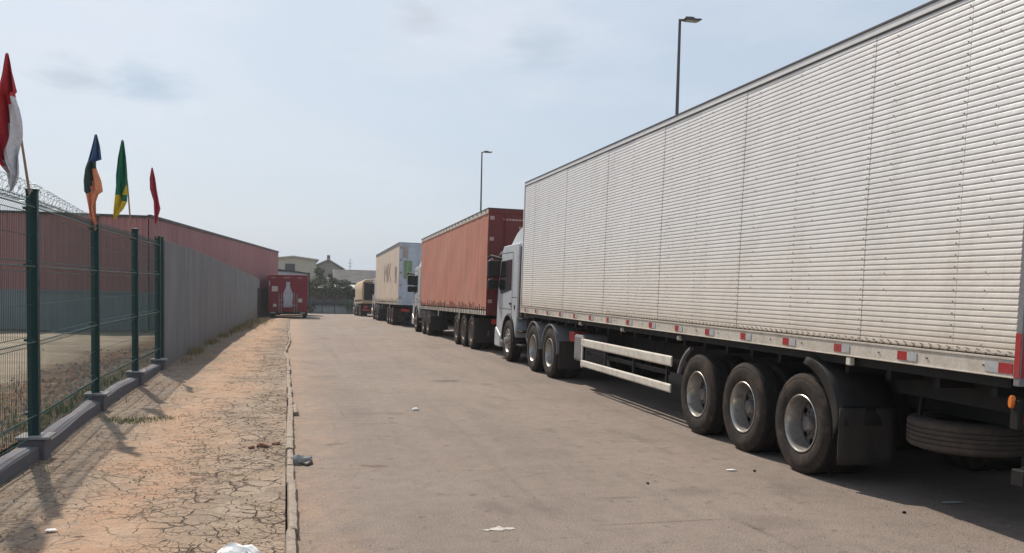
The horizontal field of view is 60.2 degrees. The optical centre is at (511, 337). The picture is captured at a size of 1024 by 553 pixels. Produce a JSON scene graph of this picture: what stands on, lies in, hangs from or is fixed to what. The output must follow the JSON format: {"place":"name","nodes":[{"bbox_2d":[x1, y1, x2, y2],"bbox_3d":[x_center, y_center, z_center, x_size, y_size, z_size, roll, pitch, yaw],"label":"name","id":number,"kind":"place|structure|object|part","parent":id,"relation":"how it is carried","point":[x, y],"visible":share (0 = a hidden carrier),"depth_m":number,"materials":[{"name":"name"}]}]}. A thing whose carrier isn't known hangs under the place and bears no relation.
{"place":"outdoors","nodes":[
{"label":"outdoors","id":0,"kind":"place"},
{"bbox_2d":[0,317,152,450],"bbox_3d":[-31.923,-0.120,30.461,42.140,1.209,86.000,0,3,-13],"label":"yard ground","id":1,"kind":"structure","parent":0,"point":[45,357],"depth_m":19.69,"materials":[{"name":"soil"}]},
{"bbox_2d":[0,348,153,445],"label":"grass","id":2,"kind":"structure","parent":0,"point":[141,363],"depth_m":14.53,"materials":[{"name":"plant"}]},
{"bbox_2d":[0,318,287,552],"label":"pavement","id":3,"kind":"structure","parent":0,"point":[98,475],"depth_m":8.27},
{"bbox_2d":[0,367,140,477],"bbox_3d":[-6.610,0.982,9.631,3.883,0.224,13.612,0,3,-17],"label":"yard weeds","id":4,"kind":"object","parent":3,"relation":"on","point":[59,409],"visible":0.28,"depth_m":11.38,"materials":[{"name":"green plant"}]},
{"bbox_2d":[91,414,180,423],"bbox_3d":[-4.700,1.025,11.217,1.043,0.042,0.865,0,3,-13],"label":"grass tuft","id":5,"kind":"object","parent":3,"relation":"on","point":[121,421],"visible":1,"depth_m":11.16,"materials":[{"name":"plant"}]},
{"bbox_2d":[0,335,291,552],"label":"pavement grit","id":6,"kind":"object","parent":3,"relation":"on","point":[184,452],"visible":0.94,"depth_m":8.66,"materials":[{"name":"brown gravel"}]},
{"bbox_2d":[178,317,275,363],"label":"verge grass","id":7,"kind":"structure","parent":3,"relation":"on","point":[239,328],"depth_m":31.13,"materials":[{"name":"plant"}]},
{"bbox_2d":[217,543,260,552],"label":"plastic bag","id":8,"kind":"object","parent":3,"relation":"on","point":[233,548],"visible":1,"depth_m":5.64,"materials":[{"name":"white plastic"}]},
{"bbox_2d":[256,442,267,446],"bbox_3d":[-2.703,1.173,9.629,0.158,0.056,0.116,3,4,26],"label":"brick lump","id":9,"kind":"object","parent":3,"relation":"on","point":[261,444],"visible":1,"depth_m":9.59,"materials":[{"name":"brown brick"}]},
{"bbox_2d":[0,344,287,539],"bbox_3d":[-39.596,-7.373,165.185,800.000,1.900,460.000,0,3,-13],"label":"ground","id":10,"kind":"structure","parent":0,"point":[1,452],"depth_m":7.82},
{"bbox_2d":[0,172,167,485],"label":"fence","id":11,"kind":"object","parent":10,"relation":"on","point":[35,444],"visible":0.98,"depth_m":10.34,"materials":[{"name":"green metal"}]},
{"bbox_2d":[0,53,30,193],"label":"flag","id":12,"kind":"object","parent":11,"relation":"attached to","point":[11,134],"visible":0.98,"depth_m":8.32,"materials":[{"name":"fabric"}]},
{"bbox_2d":[84,134,102,229],"bbox_3d":[-5.491,-2.038,11.581,0.225,1.256,0.144,0,3,-13],"label":"flag","id":13,"kind":"object","parent":11,"relation":"attached to","point":[93,189],"visible":1,"depth_m":11.57,"materials":[{"name":"fabric"}]},
{"bbox_2d":[113,140,130,223],"bbox_3d":[-6.366,-2.544,14.422,0.259,1.372,0.160,0,3,-13],"label":"flag","id":14,"kind":"object","parent":11,"relation":"attached to","point":[121,193],"visible":1,"depth_m":14.42,"materials":[{"name":"green fabric"}]},
{"bbox_2d":[150,167,159,237],"bbox_3d":[-6.863,-2.591,16.988,0.203,1.352,0.141,0,3,-13],"label":"flag","id":15,"kind":"object","parent":11,"relation":"attached to","point":[153,189],"visible":1,"depth_m":16.97,"materials":[{"name":"red fabric"}]},
{"bbox_2d":[0,210,278,330],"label":"warehouse","id":16,"kind":"structure","parent":10,"relation":"on","point":[259,262],"depth_m":34.21,"materials":[{"name":"metal"}]},
{"bbox_2d":[164,240,260,365],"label":"concrete wall","id":17,"kind":"structure","parent":10,"relation":"on","point":[206,297],"depth_m":23.95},
{"bbox_2d":[278,256,318,307],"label":"community hall","id":18,"kind":"structure","parent":10,"relation":"on","point":[299,263],"depth_m":108.52,"materials":[{"name":"beige concrete"}]},
{"bbox_2d":[285,263,294,270],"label":"window","id":19,"kind":"structure","parent":18,"relation":"in","point":[291,267],"depth_m":108.26,"materials":[{"name":"grey glass"}]},
{"bbox_2d":[310,266,335,301],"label":"tree","id":20,"kind":"object","parent":10,"relation":"on","point":[323,283],"visible":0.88,"depth_m":96.28,"materials":[{"name":"green plant"}]},
{"bbox_2d":[316,255,344,282],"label":"gabled hall","id":21,"kind":"structure","parent":10,"relation":"on","point":[328,265],"depth_m":113.29,"materials":[{"name":"grey paint"}]},
{"bbox_2d":[311,302,353,313],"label":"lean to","id":22,"kind":"object","parent":10,"relation":"on","point":[328,307],"visible":0.5,"depth_m":96.43,"materials":[{"name":"grey metal"}]},
{"bbox_2d":[310,284,354,309],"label":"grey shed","id":23,"kind":"structure","parent":10,"relation":"on","point":[345,298],"depth_m":97.40,"materials":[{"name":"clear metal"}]},
{"bbox_2d":[323,292,332,299],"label":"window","id":24,"kind":"structure","parent":23,"relation":"in","point":[329,297],"depth_m":97.33,"materials":[{"name":"grey glass"}]},
{"bbox_2d":[345,292,353,299],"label":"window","id":25,"kind":"structure","parent":23,"relation":"in","point":[347,297],"depth_m":97.83,"materials":[{"name":"grey glass"}]},
{"bbox_2d":[325,277,353,301],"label":"tree","id":26,"kind":"object","parent":10,"relation":"on","point":[345,286],"visible":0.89,"depth_m":96.84,"materials":[{"name":"green plant"}]},
{"bbox_2d":[344,298,353,312],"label":"bush","id":27,"kind":"object","parent":10,"relation":"on","point":[351,300],"visible":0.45,"depth_m":96.60,"materials":[{"name":"green plant"}]},
{"bbox_2d":[331,269,375,284],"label":"dark roofed house","id":28,"kind":"structure","parent":10,"relation":"on","point":[353,276],"depth_m":105.13,"materials":[{"name":"grey concrete"}]},
{"bbox_2d":[480,151,491,210],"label":"street lamp","id":29,"kind":"object","parent":10,"relation":"on","point":[481,179],"visible":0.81,"depth_m":46.36,"materials":[{"name":"grey metal"}]},
{"bbox_2d":[283,318,298,552],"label":"kerb","id":30,"kind":"structure","parent":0,"point":[292,522],"depth_m":8.42,"materials":[{"name":"grey concrete"}]},
{"bbox_2d":[0,0,931,269],"label":"sky","id":31,"kind":"structure","parent":0,"point":[348,131],"materials":[{"name":"blue"}]},
{"bbox_2d":[261,313,1023,552],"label":"road","id":32,"kind":"structure","parent":0,"point":[702,498],"depth_m":8.81,"materials":[{"name":"concrete"}]},
{"bbox_2d":[268,274,307,317],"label":"beverage truck","id":33,"kind":"object","parent":32,"relation":"on","point":[287,294],"visible":1,"depth_m":61.02,"materials":[{"name":"paint"}]},
{"bbox_2d":[278,269,309,314],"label":"box truck","id":34,"kind":"object","parent":32,"relation":"on","point":[284,272],"visible":0.04,"depth_m":73.67,"materials":[{"name":"white paint"}]},
{"bbox_2d":[291,454,312,464],"bbox_3d":[-2.152,1.257,9.046,0.216,0.138,0.173,1,3,-4],"label":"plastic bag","id":35,"kind":"object","parent":32,"relation":"on","point":[299,459],"visible":0.77,"depth_m":8.99,"materials":[{"name":"grey plastic"}]},
{"bbox_2d":[303,461,312,465],"bbox_3d":[-2.083,1.282,8.994,0.091,0.046,0.142,2,3,14],"label":"stone","id":36,"kind":"object","parent":32,"relation":"on","point":[307,463],"visible":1,"depth_m":8.95,"materials":[{"name":"stone"}]},
{"bbox_2d":[308,301,371,313],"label":"gate fence","id":37,"kind":"object","parent":32,"relation":"on","point":[347,307],"visible":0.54,"depth_m":95.90,"materials":[{"name":"grey metal"}]},
{"bbox_2d":[351,279,372,315],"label":"tarpaulin truck","id":38,"kind":"object","parent":32,"relation":"on","point":[361,295],"visible":0.51,"depth_m":76.32,"materials":[{"name":"fabric"}]},
{"bbox_2d":[291,348,444,550],"bbox_3d":[-3.719,0.839,17.175,1.231,0.097,25.980,0,3,-15],"label":"road grit","id":39,"kind":"object","parent":32,"relation":"on","point":[328,466],"visible":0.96,"depth_m":8.37,"materials":[{"name":"grey gravel"}]},
{"bbox_2d":[369,242,421,324],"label":"curtain truck","id":40,"kind":"object","parent":32,"relation":"on","point":[392,300],"visible":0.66,"depth_m":49.04,"materials":[{"name":"white paint"}]},
{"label":"rear door","id":41,"kind":"part","parent":40,"relation":"part of","materials":[{"name":"white paint"}]},
{"bbox_2d":[407,207,523,348],"bbox_3d":[-1.389,-1.923,33.046,3.117,4.035,17.204,1,2,-14],"label":"curtain truck","id":42,"kind":"object","parent":32,"relation":"on","point":[449,280],"visible":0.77,"depth_m":27.97,"materials":[{"name":"fabric"}]},
{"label":"side window","id":43,"kind":"part","parent":42,"relation":"part of","materials":[{"name":"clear glass"}]},
{"bbox_3d":[0.015,-2.058,24.553,1.194,2.750,0.060,1,2,-14],"label":"rear door","id":44,"kind":"part","parent":42,"relation":"part of","materials":[{"name":"red metal"}]},
{"bbox_2d":[483,526,515,530],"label":"litter","id":45,"kind":"object","parent":32,"relation":"on","point":[499,528],"visible":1,"depth_m":6.76,"materials":[{"name":"white paper"}]},
{"bbox_2d":[322,362,1010,552],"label":"road grit","id":46,"kind":"object","parent":32,"relation":"on","point":[611,461],"visible":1,"depth_m":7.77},
{"bbox_2d":[487,0,1023,487],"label":"box truck","id":47,"kind":"object","parent":32,"relation":"on","point":[813,262],"visible":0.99,"depth_m":8.82,"materials":[{"name":"metal"}]},
{"bbox_3d":[-0.156,-1.537,22.555,0.036,0.889,1.427,1,3,-14],"label":"side window","id":48,"kind":"part","parent":47,"relation":"part of","materials":[{"name":"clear glass"}]},
{"bbox_3d":[-0.103,-1.323,22.222,0.040,1.625,1.970,1,3,-14],"label":"door","id":49,"kind":"part","parent":47,"relation":"part of","materials":[{"name":"white metal"}]},
{"bbox_2d":[941,501,962,502],"bbox_3d":[3.960,1.476,7.941,0.224,0.013,0.075,0,3,-15],"label":"paper scrap","id":50,"kind":"object","parent":32,"relation":"on","point":[952,502],"visible":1,"depth_m":7.93,"materials":[{"name":"white paper"}]},
{"bbox_2d":[675,16,701,114],"bbox_3d":[4.304,-3.685,22.436,0.705,8.705,0.320,0,3,-13],"label":"street lamp","id":51,"kind":"object","parent":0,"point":[689,19],"visible":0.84,"depth_m":22.18,"materials":[{"name":"grey metal"}]},
{"bbox_2d":[448,316,1010,374],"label":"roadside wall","id":52,"kind":"structure","parent":0,"point":[675,366],"depth_m":20.01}
]}

